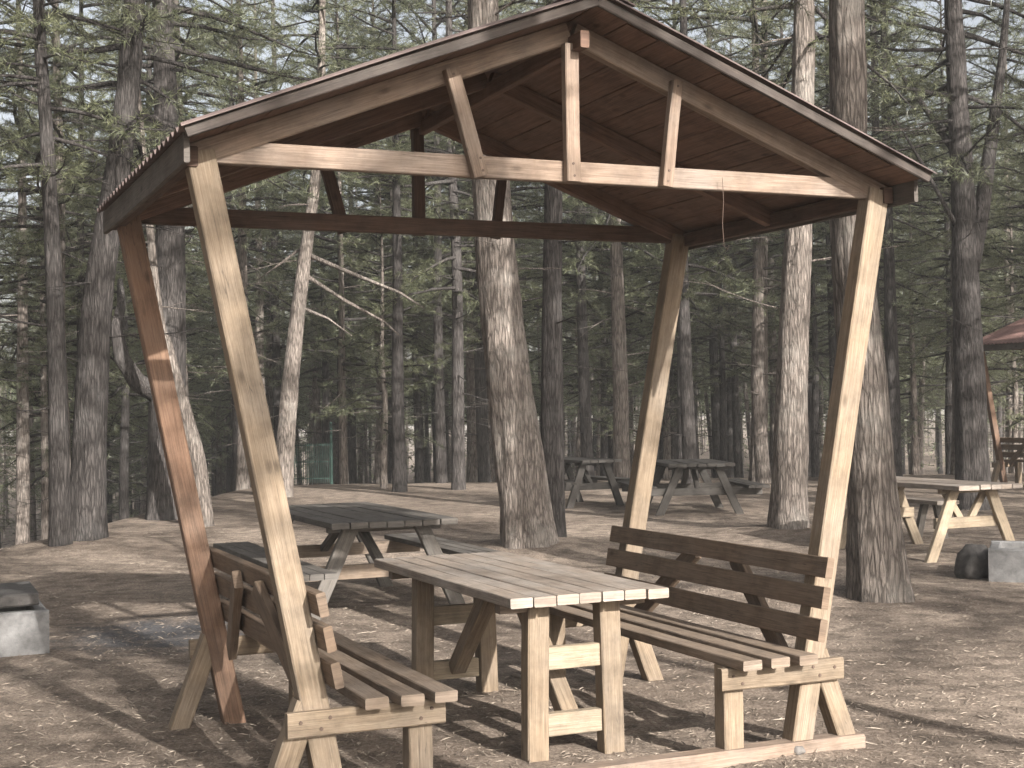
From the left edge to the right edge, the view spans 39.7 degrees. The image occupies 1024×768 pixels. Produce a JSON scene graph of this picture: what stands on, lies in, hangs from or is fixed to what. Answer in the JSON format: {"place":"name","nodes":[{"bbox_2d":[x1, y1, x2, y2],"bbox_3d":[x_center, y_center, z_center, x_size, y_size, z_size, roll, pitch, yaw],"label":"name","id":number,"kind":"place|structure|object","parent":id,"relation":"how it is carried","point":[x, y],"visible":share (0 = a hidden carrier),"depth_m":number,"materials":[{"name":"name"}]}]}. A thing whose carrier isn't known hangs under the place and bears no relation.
{"place":"outdoors","nodes":[
{"label":"outdoors","id":0,"kind":"place"},
{"bbox_2d":[0,410,1023,767],"bbox_3d":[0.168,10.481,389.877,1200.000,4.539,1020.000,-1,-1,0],"label":"ground","id":1,"kind":"structure","parent":0,"point":[474,508],"depth_m":9.00,"materials":[{"name":"brown soil"}]},
{"bbox_2d":[0,155,40,420],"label":"pine tree","id":2,"kind":"object","parent":1,"relation":"on","point":[20,253],"visible":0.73,"depth_m":23.73,"materials":[{"name":"green plant"}]},
{"bbox_2d":[0,581,49,656],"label":"fire pit","id":3,"kind":"object","parent":1,"relation":"on","point":[24,620],"visible":0.87,"depth_m":9.18,"materials":[{"name":"concrete"}]},
{"bbox_2d":[0,0,75,413],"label":"pine tree","id":4,"kind":"object","parent":1,"relation":"on","point":[3,282],"visible":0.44,"depth_m":25.23,"materials":[{"name":"green plant"}]},
{"bbox_2d":[0,0,76,528],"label":"pine tree","id":5,"kind":"object","parent":1,"relation":"on","point":[10,285],"visible":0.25,"depth_m":29.78,"materials":[{"name":"green plant"}]},
{"bbox_2d":[0,0,111,544],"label":"pine tree","id":6,"kind":"object","parent":1,"relation":"on","point":[22,518],"visible":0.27,"depth_m":27.41,"materials":[{"name":"green plant"}]},
{"bbox_2d":[0,50,127,539],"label":"pine tree","id":7,"kind":"object","parent":1,"relation":"on","point":[42,400],"visible":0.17,"depth_m":29.25,"materials":[{"name":"green plant"}]},
{"bbox_2d":[0,0,131,546],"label":"pine tree","id":8,"kind":"object","parent":1,"relation":"on","point":[15,309],"visible":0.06,"depth_m":38.72,"materials":[{"name":"green plant"}]},
{"bbox_2d":[0,73,133,542],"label":"pine tree","id":9,"kind":"object","parent":1,"relation":"on","point":[32,376],"visible":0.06,"depth_m":36.51,"materials":[{"name":"green plant"}]},
{"bbox_2d":[0,0,153,485],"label":"pine tree","id":10,"kind":"object","parent":1,"relation":"on","point":[58,65],"visible":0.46,"depth_m":22.92,"materials":[{"name":"green plant"}]},
{"bbox_2d":[0,0,155,507],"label":"pine tree","id":11,"kind":"object","parent":1,"relation":"on","point":[70,299],"visible":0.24,"depth_m":25.82,"materials":[{"name":"green plant"}]},
{"bbox_2d":[28,129,147,496],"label":"pine tree","id":12,"kind":"object","parent":1,"relation":"on","point":[131,427],"visible":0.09,"depth_m":35.37,"materials":[{"name":"green plant"}]},
{"bbox_2d":[1,76,185,519],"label":"pine tree","id":13,"kind":"object","parent":1,"relation":"on","point":[131,423],"visible":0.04,"depth_m":37.91,"materials":[{"name":"green plant"}]},
{"bbox_2d":[0,0,207,546],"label":"pine tree","id":14,"kind":"object","parent":1,"relation":"on","point":[59,516],"visible":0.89,"depth_m":16.15,"materials":[{"name":"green plant"}]},
{"bbox_2d":[34,0,210,519],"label":"pine tree","id":15,"kind":"object","parent":1,"relation":"on","point":[124,463],"visible":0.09,"depth_m":32.86,"materials":[{"name":"green plant"}]},
{"bbox_2d":[27,0,226,503],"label":"pine tree","id":16,"kind":"object","parent":1,"relation":"on","point":[201,285],"visible":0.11,"depth_m":29.68,"materials":[{"name":"green plant"}]},
{"bbox_2d":[60,92,214,526],"bbox_3d":[-5.396,-1.453,19.399,1.919,7.346,1.964,-2,-1,40],"label":"pine tree","id":17,"kind":"object","parent":1,"relation":"on","point":[197,455],"visible":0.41,"depth_m":19.43,"materials":[{"name":"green plant"}]},
{"bbox_2d":[17,0,290,447],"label":"pine tree","id":18,"kind":"object","parent":1,"relation":"on","point":[191,231],"visible":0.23,"depth_m":25.82,"materials":[{"name":"green plant"}]},
{"bbox_2d":[0,0,310,540],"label":"pine tree","id":19,"kind":"object","parent":1,"relation":"on","point":[88,478],"visible":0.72,"depth_m":16.50,"materials":[{"name":"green plant"}]},
{"bbox_2d":[109,277,226,507],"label":"pine tree","id":20,"kind":"object","parent":1,"relation":"on","point":[139,431],"visible":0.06,"depth_m":39.67,"materials":[{"name":"green plant"}]},
{"bbox_2d":[0,0,339,520],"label":"pine tree","id":21,"kind":"object","parent":1,"relation":"on","point":[170,251],"visible":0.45,"depth_m":20.90,"materials":[{"name":"green plant"}]},
{"bbox_2d":[73,0,274,474],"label":"pine tree","id":22,"kind":"object","parent":1,"relation":"on","point":[183,98],"visible":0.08,"depth_m":31.17,"materials":[{"name":"green plant"}]},
{"bbox_2d":[98,65,251,439],"bbox_3d":[-8.121,-2.392,34.752,3.540,12.279,3.649,-1,-1,18],"label":"pine tree","id":23,"kind":"object","parent":1,"relation":"on","point":[195,362],"visible":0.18,"depth_m":34.45,"materials":[{"name":"green plant"}]},
{"bbox_2d":[130,244,237,454],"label":"pine tree","id":24,"kind":"object","parent":1,"relation":"on","point":[207,405],"visible":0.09,"depth_m":38.67,"materials":[{"name":"green plant"}]},
{"bbox_2d":[186,252,283,496],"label":"pine tree","id":25,"kind":"object","parent":1,"relation":"on","point":[214,484],"visible":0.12,"depth_m":51.15,"materials":[{"name":"green plant"}]},
{"bbox_2d":[142,0,328,490],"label":"pine tree","id":26,"kind":"object","parent":1,"relation":"on","point":[242,479],"visible":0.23,"depth_m":29.36,"materials":[{"name":"green plant"}]},
{"bbox_2d":[188,195,283,491],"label":"pine tree","id":27,"kind":"object","parent":1,"relation":"on","point":[230,489],"visible":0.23,"depth_m":48.52,"materials":[{"name":"green plant"}]},
{"bbox_2d":[183,0,315,490],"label":"pine tree","id":28,"kind":"object","parent":1,"relation":"on","point":[234,415],"visible":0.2,"depth_m":33.28,"materials":[{"name":"green plant"}]},
{"bbox_2d":[186,0,331,417],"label":"pine tree","id":29,"kind":"object","parent":1,"relation":"on","point":[260,306],"visible":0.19,"depth_m":36.60,"materials":[{"name":"green plant"}]},
{"bbox_2d":[188,170,344,438],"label":"pine tree","id":30,"kind":"object","parent":1,"relation":"on","point":[269,395],"visible":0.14,"depth_m":41.70,"materials":[{"name":"green plant"}]},
{"bbox_2d":[215,0,358,451],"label":"pine tree","id":31,"kind":"object","parent":1,"relation":"on","point":[276,348],"visible":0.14,"depth_m":38.92,"materials":[{"name":"green plant"}]},
{"bbox_2d":[250,171,364,484],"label":"pine tree","id":32,"kind":"object","parent":1,"relation":"on","point":[316,425],"visible":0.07,"depth_m":46.83,"materials":[{"name":"green plant"}]},
{"bbox_2d":[248,0,373,483],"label":"pine tree","id":33,"kind":"object","parent":1,"relation":"on","point":[324,368],"visible":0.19,"depth_m":42.37,"materials":[{"name":"green plant"}]},
{"bbox_2d":[194,0,430,496],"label":"pine tree","id":34,"kind":"object","parent":1,"relation":"on","point":[286,433],"visible":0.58,"depth_m":25.92,"materials":[{"name":"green plant"}]},
{"bbox_2d":[294,422,332,483],"bbox_3d":[-4.917,1.770,33.976,1.240,1.700,0.067,-1,-1,0],"label":"green fence","id":35,"kind":"object","parent":1,"relation":"on","point":[330,461],"visible":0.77,"depth_m":33.97,"materials":[{"name":"metal"}]},
{"bbox_2d":[249,0,408,483],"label":"pine tree","id":36,"kind":"object","parent":1,"relation":"on","point":[328,257],"visible":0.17,"depth_m":37.74,"materials":[{"name":"green plant"}]},
{"bbox_2d":[282,234,375,483],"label":"pine tree","id":37,"kind":"object","parent":1,"relation":"on","point":[335,472],"visible":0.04,"depth_m":53.84,"materials":[{"name":"green plant"}]},
{"bbox_2d":[254,0,421,483],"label":"pine tree","id":38,"kind":"object","parent":1,"relation":"on","point":[343,452],"visible":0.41,"depth_m":32.01,"materials":[{"name":"green plant"}]},
{"bbox_2d":[278,0,407,483],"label":"pine tree","id":39,"kind":"object","parent":1,"relation":"on","point":[352,466],"visible":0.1,"depth_m":45.24,"materials":[{"name":"green plant"}]},
{"bbox_2d":[213,502,499,620],"bbox_3d":[-1.179,1.424,11.167,1.823,0.806,2.828,0,-1,-23],"label":"picnic table","id":40,"kind":"object","parent":1,"relation":"on","point":[346,524],"visible":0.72,"depth_m":10.83,"materials":[{"name":"grey wood"}]},
{"bbox_2d":[279,0,463,483],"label":"pine tree","id":41,"kind":"object","parent":1,"relation":"on","point":[377,446],"visible":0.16,"depth_m":35.72,"materials":[{"name":"green plant"}]},
{"bbox_2d":[310,173,451,488],"bbox_3d":[-2.514,-1.177,28.317,2.934,6.993,2.877,-1,-1,3],"label":"pine tree","id":42,"kind":"object","parent":1,"relation":"on","point":[383,393],"visible":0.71,"depth_m":28.20,"materials":[{"name":"green plant"}]},
{"bbox_2d":[294,0,472,491],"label":"pine tree","id":43,"kind":"object","parent":1,"relation":"on","point":[399,476],"visible":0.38,"depth_m":26.94,"materials":[{"name":"green plant"}]},
{"bbox_2d":[334,143,432,482],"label":"pine tree","id":44,"kind":"object","parent":1,"relation":"on","point":[390,429],"visible":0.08,"depth_m":41.38,"materials":[{"name":"green plant"}]},
{"bbox_2d":[304,3,464,483],"bbox_3d":[-2.843,-3.482,34.327,4.360,12.321,4.276,-1,-1,29],"label":"pine tree","id":45,"kind":"object","parent":1,"relation":"on","point":[409,334],"visible":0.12,"depth_m":34.26,"materials":[{"name":"green plant"}]},
{"bbox_2d":[324,22,465,482],"bbox_3d":[-2.448,-3.560,38.671,4.483,13.118,4.620,-1,-1,30],"label":"pine tree","id":46,"kind":"object","parent":1,"relation":"on","point":[419,462],"visible":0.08,"depth_m":38.50,"materials":[{"name":"green plant"}]},
{"bbox_2d":[329,0,541,489],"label":"pine tree","id":47,"kind":"object","parent":1,"relation":"on","point":[458,479],"visible":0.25,"depth_m":27.41,"materials":[{"name":"green plant"}]},
{"bbox_2d":[351,0,543,482],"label":"pine tree","id":48,"kind":"object","parent":1,"relation":"on","point":[441,471],"visible":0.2,"depth_m":30.71,"materials":[{"name":"green plant"}]},
{"bbox_2d":[344,0,573,481],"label":"pine tree","id":49,"kind":"object","parent":1,"relation":"on","point":[472,471],"visible":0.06,"depth_m":33.65,"materials":[{"name":"green plant"}]},
{"bbox_2d":[385,0,574,481],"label":"pine tree","id":50,"kind":"object","parent":1,"relation":"on","point":[483,459],"visible":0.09,"depth_m":32.21,"materials":[{"name":"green plant"}]},
{"bbox_2d":[419,135,543,481],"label":"pine tree","id":51,"kind":"object","parent":1,"relation":"on","point":[491,449],"visible":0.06,"depth_m":36.00,"materials":[{"name":"green plant"}]},
{"bbox_2d":[400,0,593,481],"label":"pine tree","id":52,"kind":"object","parent":1,"relation":"on","point":[469,251],"visible":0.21,"depth_m":30.19,"materials":[{"name":"green plant"}]},
{"bbox_2d":[0,127,1023,548],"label":"wood","id":53,"kind":"object","parent":1,"relation":"on","point":[364,469],"visible":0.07,"depth_m":55.40,"materials":[{"name":"brown wood"}]},
{"bbox_2d":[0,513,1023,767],"bbox_3d":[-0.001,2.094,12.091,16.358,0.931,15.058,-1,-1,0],"label":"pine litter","id":54,"kind":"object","parent":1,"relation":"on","point":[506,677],"visible":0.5,"depth_m":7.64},
{"bbox_2d":[467,0,560,548],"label":"pine tree","id":55,"kind":"object","parent":1,"relation":"on","point":[526,517],"visible":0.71,"depth_m":15.11,"materials":[{"name":"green plant"}]},
{"bbox_2d":[97,0,936,767],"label":"picnic pavilion","id":56,"kind":"structure","parent":1,"relation":"on","point":[651,130],"depth_m":6.35,"materials":[{"name":"wood"}]},
{"bbox_2d":[374,551,668,762],"bbox_3d":[-0.022,1.318,7.044,0.770,0.773,1.894,0,-1,-23],"label":"picnic table","id":57,"kind":"object","parent":1,"relation":"on","point":[529,591],"visible":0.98,"depth_m":6.42,"materials":[{"name":"wood"}]},
{"bbox_2d":[463,1,626,427],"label":"pine tree","id":58,"kind":"object","parent":1,"relation":"on","point":[537,306],"visible":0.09,"depth_m":37.69,"materials":[{"name":"green plant"}]},
{"bbox_2d":[413,0,703,537],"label":"pine tree","id":59,"kind":"object","parent":1,"relation":"on","point":[552,422],"visible":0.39,"depth_m":16.21,"materials":[{"name":"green plant"}]},
{"bbox_2d":[518,191,649,471],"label":"pine tree","id":60,"kind":"object","parent":1,"relation":"on","point":[573,391],"visible":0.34,"depth_m":32.70,"materials":[{"name":"green plant"}]},
{"bbox_2d":[521,1,656,474],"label":"pine tree","id":61,"kind":"object","parent":1,"relation":"on","point":[584,381],"visible":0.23,"depth_m":29.62,"materials":[{"name":"green plant"}]},
{"bbox_2d":[527,192,660,475],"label":"pine tree","id":62,"kind":"object","parent":1,"relation":"on","point":[603,450],"visible":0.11,"depth_m":36.30,"materials":[{"name":"green plant"}]},
{"bbox_2d":[564,457,629,508],"bbox_3d":[0.996,1.584,22.576,1.582,0.802,1.800,0,-1,-28],"label":"picnic table","id":63,"kind":"object","parent":1,"relation":"on","point":[582,479],"visible":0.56,"depth_m":22.12,"materials":[{"name":"grey wood"}]},
{"bbox_2d":[498,0,701,481],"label":"pine tree","id":64,"kind":"object","parent":1,"relation":"on","point":[621,442],"visible":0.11,"depth_m":27.57,"materials":[{"name":"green plant"}]},
{"bbox_2d":[562,203,658,470],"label":"pine tree","id":65,"kind":"object","parent":1,"relation":"on","point":[610,447],"visible":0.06,"depth_m":38.10,"materials":[{"name":"green plant"}]},
{"bbox_2d":[563,207,662,443],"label":"pine tree","id":66,"kind":"object","parent":1,"relation":"on","point":[597,372],"visible":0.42,"depth_m":31.07,"materials":[{"name":"green plant"}]},
{"bbox_2d":[571,26,741,474],"bbox_3d":[4.257,-3.356,36.806,4.340,12.195,4.212,0,-1,-39],"label":"pine tree","id":67,"kind":"object","parent":1,"relation":"on","point":[673,437],"visible":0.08,"depth_m":36.70,"materials":[{"name":"green plant"}]},
{"bbox_2d":[590,0,751,478],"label":"pine tree","id":68,"kind":"object","parent":1,"relation":"on","point":[679,438],"visible":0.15,"depth_m":30.66,"materials":[{"name":"green plant"}]},
{"bbox_2d":[593,242,748,478],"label":"pine tree","id":69,"kind":"object","parent":1,"relation":"on","point":[667,473],"visible":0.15,"depth_m":32.80,"materials":[{"name":"green plant"}]},
{"bbox_2d":[591,0,792,482],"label":"pine tree","id":70,"kind":"object","parent":1,"relation":"on","point":[688,434],"visible":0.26,"depth_m":27.19,"materials":[{"name":"green plant"}]},
{"bbox_2d":[617,459,769,515],"bbox_3d":[2.624,1.539,20.876,1.906,0.808,1.900,-1,-1,-4],"label":"picnic table","id":71,"kind":"object","parent":1,"relation":"on","point":[731,488],"visible":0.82,"depth_m":20.24,"materials":[{"name":"grey wood"}]},
{"bbox_2d":[645,238,783,477],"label":"pine tree","id":72,"kind":"object","parent":1,"relation":"on","point":[721,375],"visible":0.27,"depth_m":35.80,"materials":[{"name":"green plant"}]},
{"bbox_2d":[654,0,792,477],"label":"pine tree","id":73,"kind":"object","parent":1,"relation":"on","point":[715,409],"visible":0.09,"depth_m":37.67,"materials":[{"name":"green plant"}]},
{"bbox_2d":[689,240,769,477],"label":"pine tree","id":74,"kind":"object","parent":1,"relation":"on","point":[730,470],"visible":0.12,"depth_m":45.20,"materials":[{"name":"green plant"}]},
{"bbox_2d":[693,0,780,477],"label":"pine tree","id":75,"kind":"object","parent":1,"relation":"on","point":[737,446],"visible":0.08,"depth_m":41.10,"materials":[{"name":"green plant"}]},
{"bbox_2d":[692,0,827,476],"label":"pine tree","id":76,"kind":"object","parent":1,"relation":"on","point":[772,340],"visible":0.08,"depth_m":38.40,"materials":[{"name":"green plant"}]},
{"bbox_2d":[691,0,829,480],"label":"pine tree","id":77,"kind":"object","parent":1,"relation":"on","point":[751,477],"visible":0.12,"depth_m":28.93,"materials":[{"name":"green plant"}]},
{"bbox_2d":[648,0,890,482],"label":"pine tree","id":78,"kind":"object","parent":1,"relation":"on","point":[761,456],"visible":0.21,"depth_m":28.05,"materials":[{"name":"green plant"}]},
{"bbox_2d":[721,10,828,440],"bbox_3d":[6.769,-3.898,35.706,3.777,13.003,3.552,0,-1,-27],"label":"pine tree","id":79,"kind":"object","parent":1,"relation":"on","point":[780,255],"visible":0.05,"depth_m":35.68,"materials":[{"name":"green plant"}]},
{"bbox_2d":[637,0,947,529],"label":"pine tree","id":80,"kind":"object","parent":1,"relation":"on","point":[788,506],"visible":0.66,"depth_m":16.89,"materials":[{"name":"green plant"}]},
{"bbox_2d":[744,76,902,476],"bbox_3d":[6.548,-2.376,31.574,3.480,9.328,3.377,0,-1,-39],"label":"pine tree","id":81,"kind":"object","parent":1,"relation":"on","point":[815,448],"visible":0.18,"depth_m":31.42,"materials":[{"name":"green plant"}]},
{"bbox_2d":[749,0,932,435],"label":"pine tree","id":82,"kind":"object","parent":1,"relation":"on","point":[832,337],"visible":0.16,"depth_m":29.68,"materials":[{"name":"green plant"}]},
{"bbox_2d":[769,0,949,377],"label":"pine tree","id":83,"kind":"object","parent":1,"relation":"on","point":[824,239],"visible":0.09,"depth_m":34.28,"materials":[{"name":"green plant"}]},
{"bbox_2d":[759,0,1003,602],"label":"pine tree","id":84,"kind":"object","parent":1,"relation":"on","point":[877,569],"visible":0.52,"depth_m":10.96,"materials":[{"name":"brown plant"}]},
{"bbox_2d":[775,0,1005,354],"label":"pine tree","id":85,"kind":"object","parent":1,"relation":"on","point":[876,121],"visible":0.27,"depth_m":27.44,"materials":[{"name":"green plant"}]},
{"bbox_2d":[846,496,958,537],"bbox_3d":[4.484,1.560,16.534,0.478,0.496,1.800,0,-1,-23],"label":"bench","id":86,"kind":"object","parent":1,"relation":"on","point":[936,503],"visible":0.27,"depth_m":15.92,"materials":[{"name":"brown wood"}]},
{"bbox_2d":[814,0,1016,476],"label":"pine tree","id":87,"kind":"object","parent":1,"relation":"on","point":[891,340],"visible":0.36,"depth_m":25.93,"materials":[{"name":"green plant"}]},
{"bbox_2d":[818,0,1023,509],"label":"pine tree","id":88,"kind":"object","parent":1,"relation":"on","point":[968,213],"visible":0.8,"depth_m":20.42,"materials":[{"name":"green plant"}]},
{"bbox_2d":[839,476,1022,562],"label":"picnic table","id":89,"kind":"object","parent":1,"relation":"on","point":[949,490],"visible":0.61,"depth_m":14.03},
{"bbox_2d":[880,136,995,474],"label":"pine tree","id":90,"kind":"object","parent":1,"relation":"on","point":[913,369],"visible":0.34,"depth_m":36.05,"materials":[{"name":"green plant"}]},
{"bbox_2d":[869,0,1023,474],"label":"pine tree","id":91,"kind":"object","parent":1,"relation":"on","point":[948,409],"visible":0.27,"depth_m":34.56,"materials":[{"name":"green plant"}]},
{"bbox_2d":[879,0,1023,474],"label":"pine tree","id":92,"kind":"object","parent":1,"relation":"on","point":[922,319],"visible":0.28,"depth_m":31.86,"materials":[{"name":"green plant"}]},
{"bbox_2d":[896,67,1023,412],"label":"pine tree","id":93,"kind":"object","parent":1,"relation":"on","point":[937,328],"visible":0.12,"depth_m":40.22,"materials":[{"name":"green plant"}]},
{"bbox_2d":[901,8,1023,472],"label":"pine tree","id":94,"kind":"object","parent":1,"relation":"on","point":[1009,433],"visible":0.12,"depth_m":38.40,"materials":[{"name":"green plant"}]},
{"bbox_2d":[903,68,1023,432],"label":"pine tree","id":95,"kind":"object","parent":1,"relation":"on","point":[990,373],"visible":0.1,"depth_m":38.22,"materials":[{"name":"green plant"}]},
{"bbox_2d":[954,544,988,579],"bbox_3d":[4.086,1.611,12.477,0.342,0.419,0.304,-1,-1,-14],"label":"charred stump","id":96,"kind":"object","parent":1,"relation":"on","point":[971,561],"visible":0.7,"depth_m":12.36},
{"bbox_2d":[939,141,1023,472],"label":"pine tree","id":97,"kind":"object","parent":1,"relation":"on","point":[1016,415],"visible":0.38,"depth_m":35.58,"materials":[{"name":"green plant"}]},
{"bbox_2d":[941,83,1023,431],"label":"pine tree","id":98,"kind":"object","parent":1,"relation":"on","point":[1011,189],"visible":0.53,"depth_m":31.55,"materials":[{"name":"green plant"}]},
{"bbox_2d":[966,2,1023,416],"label":"pine tree","id":99,"kind":"object","parent":1,"relation":"on","point":[1020,83],"visible":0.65,"depth_m":27.50,"materials":[{"name":"green plant"}]},
{"bbox_2d":[967,0,1023,407],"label":"pine tree","id":100,"kind":"object","parent":1,"relation":"on","point":[1005,91],"visible":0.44,"depth_m":33.68,"materials":[{"name":"green plant"}]},
{"bbox_2d":[983,318,1023,482],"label":"picnic pavilion","id":101,"kind":"structure","parent":1,"relation":"on","point":[1009,337],"depth_m":25.99,"materials":[{"name":"wood"}]},
{"bbox_2d":[984,153,1023,430],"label":"pine tree","id":102,"kind":"object","parent":1,"relation":"on","point":[1010,221],"visible":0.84,"depth_m":29.54,"materials":[{"name":"green plant"}]},
{"bbox_2d":[988,540,1023,582],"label":"fire pit","id":103,"kind":"object","parent":1,"relation":"on","point":[1005,561],"visible":0.84,"depth_m":12.13,"materials":[{"name":"concrete"}]},
{"bbox_2d":[0,0,1023,430],"label":"sky","id":104,"kind":"structure","parent":0,"point":[969,20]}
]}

